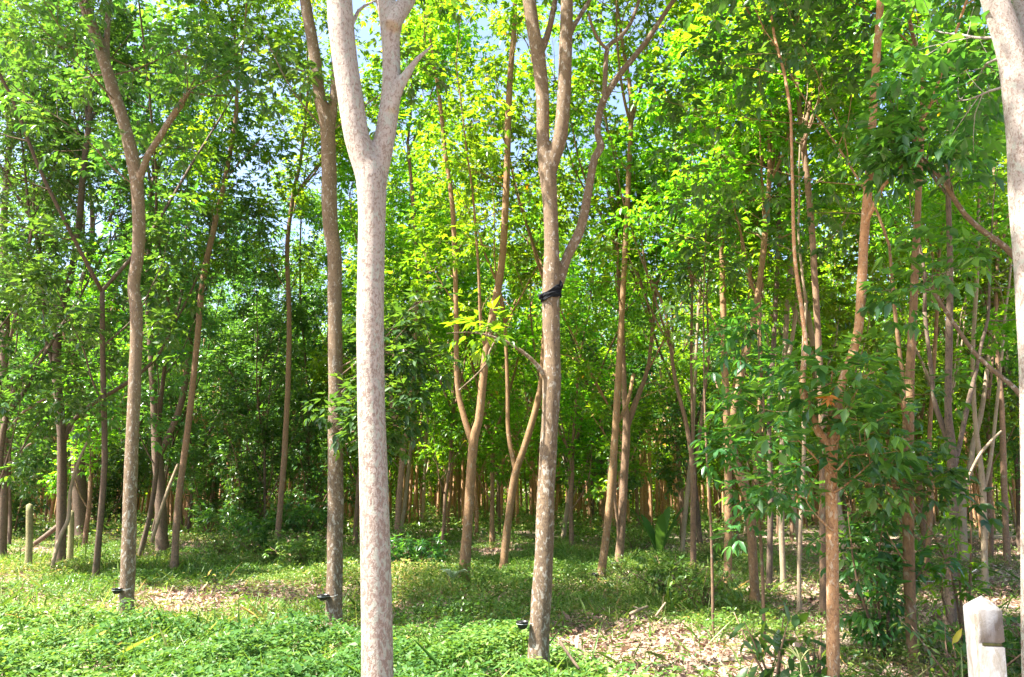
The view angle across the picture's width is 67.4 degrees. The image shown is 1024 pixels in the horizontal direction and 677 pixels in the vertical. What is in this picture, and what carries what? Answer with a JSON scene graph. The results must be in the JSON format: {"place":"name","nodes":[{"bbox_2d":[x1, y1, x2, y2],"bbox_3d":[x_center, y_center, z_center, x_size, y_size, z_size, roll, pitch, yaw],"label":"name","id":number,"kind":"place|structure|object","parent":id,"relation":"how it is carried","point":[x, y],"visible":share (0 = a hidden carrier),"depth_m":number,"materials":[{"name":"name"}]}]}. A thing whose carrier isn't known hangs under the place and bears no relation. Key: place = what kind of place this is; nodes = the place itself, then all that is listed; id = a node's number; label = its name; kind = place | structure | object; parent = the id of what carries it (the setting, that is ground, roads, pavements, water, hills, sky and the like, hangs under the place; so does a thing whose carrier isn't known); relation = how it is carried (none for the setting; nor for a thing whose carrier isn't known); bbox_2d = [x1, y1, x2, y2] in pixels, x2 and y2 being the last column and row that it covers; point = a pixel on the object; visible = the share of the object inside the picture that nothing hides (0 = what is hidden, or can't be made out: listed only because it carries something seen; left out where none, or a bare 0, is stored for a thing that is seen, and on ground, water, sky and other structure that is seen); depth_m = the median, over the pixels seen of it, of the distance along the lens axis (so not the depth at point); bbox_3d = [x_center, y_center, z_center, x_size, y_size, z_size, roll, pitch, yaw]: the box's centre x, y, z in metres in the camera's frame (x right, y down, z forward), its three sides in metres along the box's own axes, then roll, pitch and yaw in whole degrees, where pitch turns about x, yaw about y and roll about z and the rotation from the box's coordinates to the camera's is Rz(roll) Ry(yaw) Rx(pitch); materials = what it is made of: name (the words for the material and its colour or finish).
{"place":"outdoors","nodes":[
{"label":"outdoors","id":0,"kind":"place"},
{"bbox_2d":[0,0,1007,486],"label":"sky","id":1,"kind":"structure","parent":0,"point":[364,34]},
{"bbox_2d":[0,489,1020,676],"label":"ground","id":2,"kind":"structure","parent":0,"point":[812,527],"depth_m":11.07,"materials":[{"name":"beige plant"}]},
{"bbox_2d":[7,452,67,537],"bbox_3d":[-17.101,5.537,26.500,2.888,3.308,2.926,-7,-13,30],"label":"bush","id":3,"kind":"object","parent":2,"relation":"on","point":[18,513],"visible":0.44,"depth_m":26.30,"materials":[{"name":"green plant"}]},
{"bbox_2d":[0,177,83,544],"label":"plantation tree","id":4,"kind":"object","parent":2,"relation":"on","point":[11,455],"visible":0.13,"depth_m":24.07,"materials":[{"name":"green plant"}]},
{"bbox_2d":[0,0,153,555],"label":"rubber tree","id":5,"kind":"object","parent":2,"relation":"on","point":[4,495],"visible":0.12,"depth_m":19.84,"materials":[{"name":"green plant"}]},
{"bbox_2d":[0,167,163,502],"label":"plantation tree","id":6,"kind":"object","parent":2,"relation":"on","point":[6,413],"visible":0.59,"depth_m":15.77,"materials":[{"name":"green plant"}]},
{"bbox_2d":[0,156,206,546],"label":"plantation tree","id":7,"kind":"object","parent":2,"relation":"on","point":[94,447],"visible":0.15,"depth_m":23.00,"materials":[{"name":"green plant"}]},
{"bbox_2d":[67,432,146,534],"bbox_3d":[-15.559,5.516,29.303,2.977,4.129,3.346,10,-15,-40],"label":"bush","id":8,"kind":"object","parent":2,"relation":"on","point":[95,499],"visible":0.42,"depth_m":29.33,"materials":[{"name":"green plant"}]},
{"bbox_2d":[50,72,171,539],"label":"rubber tree","id":9,"kind":"object","parent":2,"relation":"on","point":[78,507],"visible":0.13,"depth_m":27.77,"materials":[{"name":"green plant"}]},
{"bbox_2d":[0,0,279,562],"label":"rubber tree","id":10,"kind":"object","parent":2,"relation":"on","point":[90,112],"visible":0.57,"depth_m":17.93,"materials":[{"name":"green plant"}]},
{"bbox_2d":[0,0,283,577],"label":"plantation tree","id":11,"kind":"object","parent":2,"relation":"on","point":[36,274],"visible":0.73,"depth_m":15.01,"materials":[{"name":"green plant"}]},
{"bbox_2d":[83,295,209,528],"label":"plantation tree","id":12,"kind":"object","parent":2,"relation":"on","point":[115,447],"visible":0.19,"depth_m":30.26,"materials":[{"name":"green plant"}]},
{"bbox_2d":[49,0,246,557],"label":"plantation tree","id":13,"kind":"object","parent":2,"relation":"on","point":[152,350],"visible":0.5,"depth_m":18.10,"materials":[{"name":"green plant"}]},
{"bbox_2d":[0,0,326,615],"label":"rubber tree","id":14,"kind":"object","parent":2,"relation":"on","point":[114,91],"visible":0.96,"depth_m":10.69,"materials":[{"name":"green plant"}]},
{"bbox_2d":[119,284,237,528],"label":"plantation tree","id":15,"kind":"object","parent":2,"relation":"on","point":[203,403],"visible":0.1,"depth_m":34.39,"materials":[{"name":"green plant"}]},
{"bbox_2d":[101,258,261,532],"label":"plantation tree","id":16,"kind":"object","parent":2,"relation":"on","point":[207,436],"visible":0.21,"depth_m":30.87,"materials":[{"name":"green plant"}]},
{"bbox_2d":[97,29,279,552],"bbox_3d":[-9.841,-1.752,23.419,6.333,16.593,4.450,11,-16,-43],"label":"rubber tree","id":17,"kind":"object","parent":2,"relation":"on","point":[161,540],"visible":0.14,"depth_m":22.89,"materials":[{"name":"green plant"}]},
{"bbox_2d":[126,191,252,538],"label":"plantation tree","id":18,"kind":"object","parent":2,"relation":"on","point":[180,429],"visible":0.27,"depth_m":27.15,"materials":[{"name":"green plant"}]},
{"bbox_2d":[164,409,243,538],"bbox_3d":[-11.889,5.149,29.446,2.208,5.037,2.930,-9,-14,36],"label":"bush","id":19,"kind":"object","parent":2,"relation":"on","point":[209,502],"visible":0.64,"depth_m":29.30,"materials":[{"name":"green plant"}]},
{"bbox_2d":[188,523,253,564],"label":"bush","id":20,"kind":"object","parent":2,"relation":"on","point":[220,551],"visible":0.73,"depth_m":17.76,"materials":[{"name":"green plant"}]},
{"bbox_2d":[168,217,299,512],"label":"plantation tree","id":21,"kind":"object","parent":2,"relation":"on","point":[239,354],"visible":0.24,"depth_m":31.53,"materials":[{"name":"green plant"}]},
{"bbox_2d":[153,0,318,568],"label":"rubber tree","id":22,"kind":"object","parent":2,"relation":"on","point":[206,256],"visible":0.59,"depth_m":17.79,"materials":[{"name":"green plant"}]},
{"bbox_2d":[180,221,299,508],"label":"plantation tree","id":23,"kind":"object","parent":2,"relation":"on","point":[226,312],"visible":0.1,"depth_m":33.90,"materials":[{"name":"green plant"}]},
{"bbox_2d":[192,496,326,554],"bbox_3d":[-6.696,5.212,20.865,3.370,1.974,2.992,7,-13,-32],"label":"bush","id":24,"kind":"object","parent":2,"relation":"on","point":[291,516],"visible":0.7,"depth_m":20.71,"materials":[{"name":"green plant"}]},
{"bbox_2d":[211,406,316,537],"bbox_3d":[-8.084,4.300,23.663,3.429,4.407,2.458,-7,-13,30],"label":"bush","id":25,"kind":"object","parent":2,"relation":"on","point":[244,491],"visible":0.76,"depth_m":23.38,"materials":[{"name":"green plant"}]},
{"bbox_2d":[207,221,327,533],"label":"plantation tree","id":26,"kind":"object","parent":2,"relation":"on","point":[275,363],"visible":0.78,"depth_m":23.84,"materials":[{"name":"green plant"}]},
{"bbox_2d":[233,528,318,564],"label":"bush","id":27,"kind":"object","parent":2,"relation":"on","point":[274,546],"visible":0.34,"depth_m":17.24,"materials":[{"name":"green plant"}]},
{"bbox_2d":[203,172,356,535],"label":"plantation tree","id":28,"kind":"object","parent":2,"relation":"on","point":[262,390],"visible":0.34,"depth_m":27.22,"materials":[{"name":"green plant"}]},
{"bbox_2d":[241,426,357,544],"bbox_3d":[-6.858,4.844,25.441,3.984,4.083,2.645,11,-16,-43],"label":"bush","id":29,"kind":"object","parent":2,"relation":"on","point":[310,498],"visible":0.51,"depth_m":25.41,"materials":[{"name":"green plant"}]},
{"bbox_2d":[262,532,345,567],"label":"bush","id":30,"kind":"object","parent":2,"relation":"on","point":[311,550],"visible":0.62,"depth_m":15.76,"materials":[{"name":"green plant"}]},
{"bbox_2d":[235,0,434,544],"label":"rubber tree","id":31,"kind":"object","parent":2,"relation":"on","point":[294,192],"visible":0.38,"depth_m":20.05,"materials":[{"name":"green plant"}]},
{"bbox_2d":[241,15,432,540],"bbox_3d":[-6.063,-1.818,26.722,6.599,18.258,5.873,-9,-15,39],"label":"plantation tree","id":32,"kind":"object","parent":2,"relation":"on","point":[309,448],"visible":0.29,"depth_m":26.62,"materials":[{"name":"green plant"}]},
{"bbox_2d":[225,0,471,631],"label":"rubber tree","id":33,"kind":"object","parent":2,"relation":"on","point":[335,425],"visible":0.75,"depth_m":9.55,"materials":[{"name":"green plant"}]},
{"bbox_2d":[327,0,431,676],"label":"rubber tree","id":34,"kind":"object","parent":2,"relation":"on","point":[370,159],"visible":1,"depth_m":5.05,"materials":[{"name":"beige plant"}]},
{"bbox_2d":[285,0,498,548],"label":"rubber tree","id":35,"kind":"object","parent":2,"relation":"on","point":[351,227],"visible":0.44,"depth_m":20.28,"materials":[{"name":"green plant"}]},
{"bbox_2d":[301,124,492,548],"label":"plantation tree","id":36,"kind":"object","parent":2,"relation":"on","point":[320,372],"visible":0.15,"depth_m":24.17,"materials":[{"name":"green plant"}]},
{"bbox_2d":[390,532,448,578],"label":"bush","id":37,"kind":"object","parent":2,"relation":"on","point":[421,552],"visible":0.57,"depth_m":14.88,"materials":[{"name":"green plant"}]},
{"bbox_2d":[345,150,502,536],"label":"plantation tree","id":38,"kind":"object","parent":2,"relation":"on","point":[404,507],"visible":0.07,"depth_m":27.54,"materials":[{"name":"green plant"}]},
{"bbox_2d":[0,596,864,676],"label":"front weeds","id":39,"kind":"object","parent":2,"relation":"on","point":[300,665],"visible":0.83,"depth_m":7.14,"materials":[{"name":"green plant"}]},
{"bbox_2d":[385,211,494,527],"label":"plantation tree","id":40,"kind":"object","parent":2,"relation":"on","point":[426,418],"visible":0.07,"depth_m":35.50,"materials":[{"name":"green plant"}]},
{"bbox_2d":[375,114,516,550],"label":"plantation tree","id":41,"kind":"object","parent":2,"relation":"on","point":[453,434],"visible":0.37,"depth_m":22.38,"materials":[{"name":"green plant"}]},
{"bbox_2d":[359,0,578,590],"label":"rubber tree","id":42,"kind":"object","parent":2,"relation":"on","point":[473,434],"visible":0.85,"depth_m":14.15,"materials":[{"name":"green plant"}]},
{"bbox_2d":[385,185,570,532],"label":"plantation tree","id":43,"kind":"object","parent":2,"relation":"on","point":[450,484],"visible":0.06,"depth_m":29.57,"materials":[{"name":"green plant"}]},
{"bbox_2d":[385,148,580,538],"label":"plantation tree","id":44,"kind":"object","parent":2,"relation":"on","point":[521,366],"visible":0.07,"depth_m":27.44,"materials":[{"name":"green plant"}]},
{"bbox_2d":[390,119,591,547],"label":"plantation tree","id":45,"kind":"object","parent":2,"relation":"on","point":[492,443],"visible":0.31,"depth_m":23.48,"materials":[{"name":"green plant"}]},
{"bbox_2d":[427,158,573,531],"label":"plantation tree","id":46,"kind":"object","parent":2,"relation":"on","point":[498,483],"visible":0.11,"depth_m":31.68,"materials":[{"name":"green plant"}]},
{"bbox_2d":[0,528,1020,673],"bbox_3d":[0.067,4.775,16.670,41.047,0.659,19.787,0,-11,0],"label":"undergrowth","id":47,"kind":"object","parent":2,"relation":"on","point":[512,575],"visible":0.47,"depth_m":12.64,"materials":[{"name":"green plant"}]},
{"bbox_2d":[0,536,1021,676],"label":"grass","id":48,"kind":"structure","parent":2,"relation":"on","point":[587,604],"depth_m":10.49,"materials":[{"name":"green plant"}]},
{"bbox_2d":[13,306,1010,508],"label":"distant woods","id":49,"kind":"object","parent":2,"relation":"on","point":[654,488],"depth_m":60.16,"materials":[{"name":"plant"}]},
{"bbox_2d":[10,335,1015,529],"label":"distant trunks","id":50,"kind":"object","parent":2,"relation":"on","point":[646,505],"visible":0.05,"depth_m":39.37,"materials":[{"name":"orange plant"}]},
{"bbox_2d":[12,492,1015,542],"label":"undergrowth","id":51,"kind":"object","parent":2,"relation":"on","point":[484,523],"visible":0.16,"depth_m":31.77,"materials":[{"name":"green plant"}]},
{"bbox_2d":[413,8,622,568],"bbox_3d":[0.078,-1.578,17.616,4.443,13.944,5.093,-11,-16,44],"label":"rubber tree","id":52,"kind":"object","parent":2,"relation":"on","point":[485,168],"visible":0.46,"depth_m":17.27,"materials":[{"name":"green plant"}]},
{"bbox_2d":[478,242,606,505],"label":"plantation tree","id":53,"kind":"object","parent":2,"relation":"on","point":[536,447],"visible":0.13,"depth_m":34.18,"materials":[{"name":"green plant"}]},
{"bbox_2d":[439,0,675,672],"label":"rubber tree","id":54,"kind":"object","parent":2,"relation":"on","point":[555,268],"visible":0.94,"depth_m":7.88,"materials":[{"name":"beige plant"}]},
{"bbox_2d":[503,195,651,538],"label":"plantation tree","id":55,"kind":"object","parent":2,"relation":"on","point":[581,480],"visible":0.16,"depth_m":26.69,"materials":[{"name":"green plant"}]},
{"bbox_2d":[476,147,697,545],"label":"plantation tree","id":56,"kind":"object","parent":2,"relation":"on","point":[581,423],"visible":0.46,"depth_m":23.00,"materials":[{"name":"green plant"}]},
{"bbox_2d":[512,232,661,502],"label":"plantation tree","id":57,"kind":"object","parent":2,"relation":"on","point":[607,460],"visible":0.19,"depth_m":25.88,"materials":[{"name":"green plant"}]},
{"bbox_2d":[525,194,665,527],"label":"plantation tree","id":58,"kind":"object","parent":2,"relation":"on","point":[603,500],"visible":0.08,"depth_m":30.51,"materials":[{"name":"green plant"}]},
{"bbox_2d":[498,0,730,570],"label":"rubber tree","id":59,"kind":"object","parent":2,"relation":"on","point":[620,514],"visible":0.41,"depth_m":17.33,"materials":[{"name":"green plant"}]},
{"bbox_2d":[497,144,731,507],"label":"plantation tree","id":60,"kind":"object","parent":2,"relation":"on","point":[642,419],"visible":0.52,"depth_m":19.75,"materials":[{"name":"green plant"}]},
{"bbox_2d":[518,0,726,579],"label":"rubber tree","id":61,"kind":"object","parent":2,"relation":"on","point":[617,414],"visible":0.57,"depth_m":15.81,"materials":[{"name":"green plant"}]},
{"bbox_2d":[569,151,736,539],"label":"plantation tree","id":62,"kind":"object","parent":2,"relation":"on","point":[681,496],"visible":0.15,"depth_m":27.33,"materials":[{"name":"green plant"}]},
{"bbox_2d":[629,507,682,551],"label":"broad leaf plant","id":63,"kind":"object","parent":2,"relation":"on","point":[659,536],"visible":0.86,"depth_m":19.33,"materials":[{"name":"green plant"}]},
{"bbox_2d":[537,0,793,569],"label":"rubber tree","id":64,"kind":"object","parent":2,"relation":"on","point":[607,158],"visible":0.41,"depth_m":15.97,"materials":[{"name":"green plant"}]},
{"bbox_2d":[627,547,716,596],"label":"bush","id":65,"kind":"object","parent":2,"relation":"on","point":[652,573],"visible":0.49,"depth_m":12.19,"materials":[{"name":"green plant"}]},
{"bbox_2d":[599,203,772,546],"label":"plantation tree","id":66,"kind":"object","parent":2,"relation":"on","point":[666,476],"visible":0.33,"depth_m":23.39,"materials":[{"name":"green plant"}]},
{"bbox_2d":[646,553,750,609],"bbox_3d":[2.703,3.616,11.169,1.450,0.959,1.331,0,-11,0],"label":"bush","id":67,"kind":"object","parent":2,"relation":"on","point":[701,589],"visible":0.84,"depth_m":11.06,"materials":[{"name":"green plant"}]},
{"bbox_2d":[655,173,775,634],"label":"rubber sapling","id":68,"kind":"object","parent":2,"relation":"on","point":[687,252],"visible":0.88,"depth_m":9.96,"materials":[{"name":"green plant"}]},
{"bbox_2d":[645,101,802,554],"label":"rubber tree","id":69,"kind":"object","parent":2,"relation":"on","point":[684,516],"visible":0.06,"depth_m":20.12,"materials":[{"name":"brown plant"}]},
{"bbox_2d":[620,0,852,582],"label":"rubber tree","id":70,"kind":"object","parent":2,"relation":"on","point":[676,10],"visible":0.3,"depth_m":14.20,"materials":[{"name":"green plant"}]},
{"bbox_2d":[652,0,835,591],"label":"rubber tree","id":71,"kind":"object","parent":2,"relation":"on","point":[769,573],"visible":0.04,"depth_m":13.58,"materials":[{"name":"green plant"}]},
{"bbox_2d":[688,299,824,654],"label":"rubber sapling","id":72,"kind":"object","parent":2,"relation":"on","point":[744,436],"visible":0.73,"depth_m":8.10,"materials":[{"name":"green plant"}]},
{"bbox_2d":[659,209,855,537],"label":"plantation tree","id":73,"kind":"object","parent":2,"relation":"on","point":[717,469],"visible":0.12,"depth_m":27.16,"materials":[{"name":"green plant"}]},
{"bbox_2d":[716,601,825,676],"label":"broadleaf shrub","id":74,"kind":"object","parent":2,"relation":"on","point":[778,644],"visible":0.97,"depth_m":6.41,"materials":[{"name":"green plant"}]},
{"bbox_2d":[677,88,868,547],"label":"plantation tree","id":75,"kind":"object","parent":2,"relation":"on","point":[796,525],"visible":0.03,"depth_m":22.97,"materials":[{"name":"green plant"}]},
{"bbox_2d":[690,0,863,588],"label":"rubber tree","id":76,"kind":"object","parent":2,"relation":"on","point":[781,533],"visible":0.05,"depth_m":13.88,"materials":[{"name":"green plant"}]},
{"bbox_2d":[604,0,966,603],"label":"rubber tree","id":77,"kind":"object","parent":2,"relation":"on","point":[773,144],"visible":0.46,"depth_m":12.89,"materials":[{"name":"green plant"}]},
{"bbox_2d":[683,6,887,614],"bbox_3d":[4.205,-1.107,11.585,3.011,10.638,2.078,0,-11,0],"label":"rubber tree","id":78,"kind":"object","parent":2,"relation":"on","point":[836,137],"visible":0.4,"depth_m":11.90,"materials":[{"name":"green plant"}]},
{"bbox_2d":[633,66,943,489],"bbox_3d":[6.961,-1.350,20.088,6.052,14.365,5.687,3,-12,-17],"label":"plantation tree","id":79,"kind":"object","parent":2,"relation":"on","point":[798,336],"visible":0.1,"depth_m":18.71,"materials":[{"name":"green plant"}]},
{"bbox_2d":[689,46,928,574],"bbox_3d":[5.865,-3.227,17.311,4.847,17.178,6.040,-3,-12,14],"label":"plantation tree","id":80,"kind":"object","parent":2,"relation":"on","point":[847,326],"visible":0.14,"depth_m":15.44,"materials":[{"name":"green plant"}]},
{"bbox_2d":[632,0,1007,668],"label":"rubber tree","id":81,"kind":"object","parent":2,"relation":"on","point":[948,484],"visible":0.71,"depth_m":7.81,"materials":[{"name":"green plant"}]},
{"bbox_2d":[679,0,980,618],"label":"rubber tree","id":82,"kind":"object","parent":2,"relation":"on","point":[800,108],"visible":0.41,"depth_m":11.87,"materials":[{"name":"green plant"}]},
{"bbox_2d":[677,0,999,676],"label":"rubber tree","id":83,"kind":"object","parent":2,"relation":"on","point":[835,430],"visible":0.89,"depth_m":6.40,"materials":[{"name":"green plant"}]},
{"bbox_2d":[802,493,964,663],"bbox_3d":[3.665,2.524,7.774,1.404,1.956,1.633,0,-11,0],"label":"bush","id":84,"kind":"object","parent":2,"relation":"on","point":[875,624],"visible":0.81,"depth_m":7.57,"materials":[{"name":"green plant"}]},
{"bbox_2d":[773,0,1018,628],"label":"rubber tree","id":85,"kind":"object","parent":2,"relation":"on","point":[947,428],"visible":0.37,"depth_m":11.18,"materials":[{"name":"green plant"}]},
{"bbox_2d":[786,161,1006,545],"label":"plantation tree","id":86,"kind":"object","parent":2,"relation":"on","point":[866,347],"visible":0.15,"depth_m":22.40,"materials":[{"name":"green plant"}]},
{"bbox_2d":[811,6,1002,583],"bbox_3d":[7.913,-1.257,14.567,3.986,11.885,3.414,-5,-13,25],"label":"rubber tree","id":87,"kind":"object","parent":2,"relation":"on","point":[928,541],"visible":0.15,"depth_m":14.50,"materials":[{"name":"green plant"}]},
{"bbox_2d":[820,86,1006,547],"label":"plantation tree","id":88,"kind":"object","parent":2,"relation":"on","point":[920,415],"visible":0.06,"depth_m":22.94,"materials":[{"name":"green plant"}]},
{"bbox_2d":[816,66,1018,397],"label":"rubber tree","id":89,"kind":"object","parent":2,"relation":"on","point":[875,155],"visible":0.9,"depth_m":6.46,"materials":[{"name":"green plant"}]},
{"bbox_2d":[821,92,1015,562],"bbox_3d":[10.860,-0.959,19.035,6.141,13.129,4.425,-5,-12,23],"label":"rubber tree","id":90,"kind":"object","parent":2,"relation":"on","point":[962,511],"visible":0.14,"depth_m":18.34,"materials":[{"name":"green plant"}]},
{"bbox_2d":[835,77,1019,558],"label":"plantation tree","id":91,"kind":"object","parent":2,"relation":"on","point":[987,422],"visible":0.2,"depth_m":18.85,"materials":[{"name":"green plant"}]},
{"bbox_2d":[892,478,993,650],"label":"rubber sapling","id":92,"kind":"object","parent":2,"relation":"on","point":[960,578],"visible":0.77,"depth_m":7.91,"materials":[{"name":"green plant"}]},
{"bbox_2d":[863,0,1023,676],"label":"rubber tree","id":93,"kind":"object","parent":2,"relation":"on","point":[1004,19],"visible":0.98,"depth_m":5.63,"materials":[{"name":"green plant"}]},
{"bbox_2d":[875,219,1019,502],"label":"plantation tree","id":94,"kind":"object","parent":2,"relation":"on","point":[1011,442],"visible":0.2,"depth_m":20.57,"materials":[{"name":"green plant"}]},
{"bbox_2d":[883,0,1012,592],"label":"rubber tree","id":95,"kind":"object","parent":2,"relation":"on","point":[983,479],"visible":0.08,"depth_m":13.06,"materials":[{"name":"green plant"}]},
{"bbox_2d":[894,25,1011,563],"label":"rubber tree","id":96,"kind":"object","parent":2,"relation":"on","point":[1004,499],"visible":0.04,"depth_m":17.67,"materials":[{"name":"brown plant"}]},
{"bbox_2d":[888,608,1020,676],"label":"bush","id":97,"kind":"object","parent":2,"relation":"on","point":[956,663],"visible":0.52,"depth_m":6.60,"materials":[{"name":"green plant"}]},
{"bbox_2d":[896,90,1019,549],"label":"plantation tree","id":98,"kind":"object","parent":2,"relation":"on","point":[1017,481],"visible":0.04,"depth_m":22.07,"materials":[{"name":"green plant"}]},
{"bbox_2d":[963,595,1006,676],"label":"concrete post","id":99,"kind":"object","parent":2,"relation":"on","point":[984,634],"visible":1,"depth_m":3.04,"materials":[{"name":"white concrete"}]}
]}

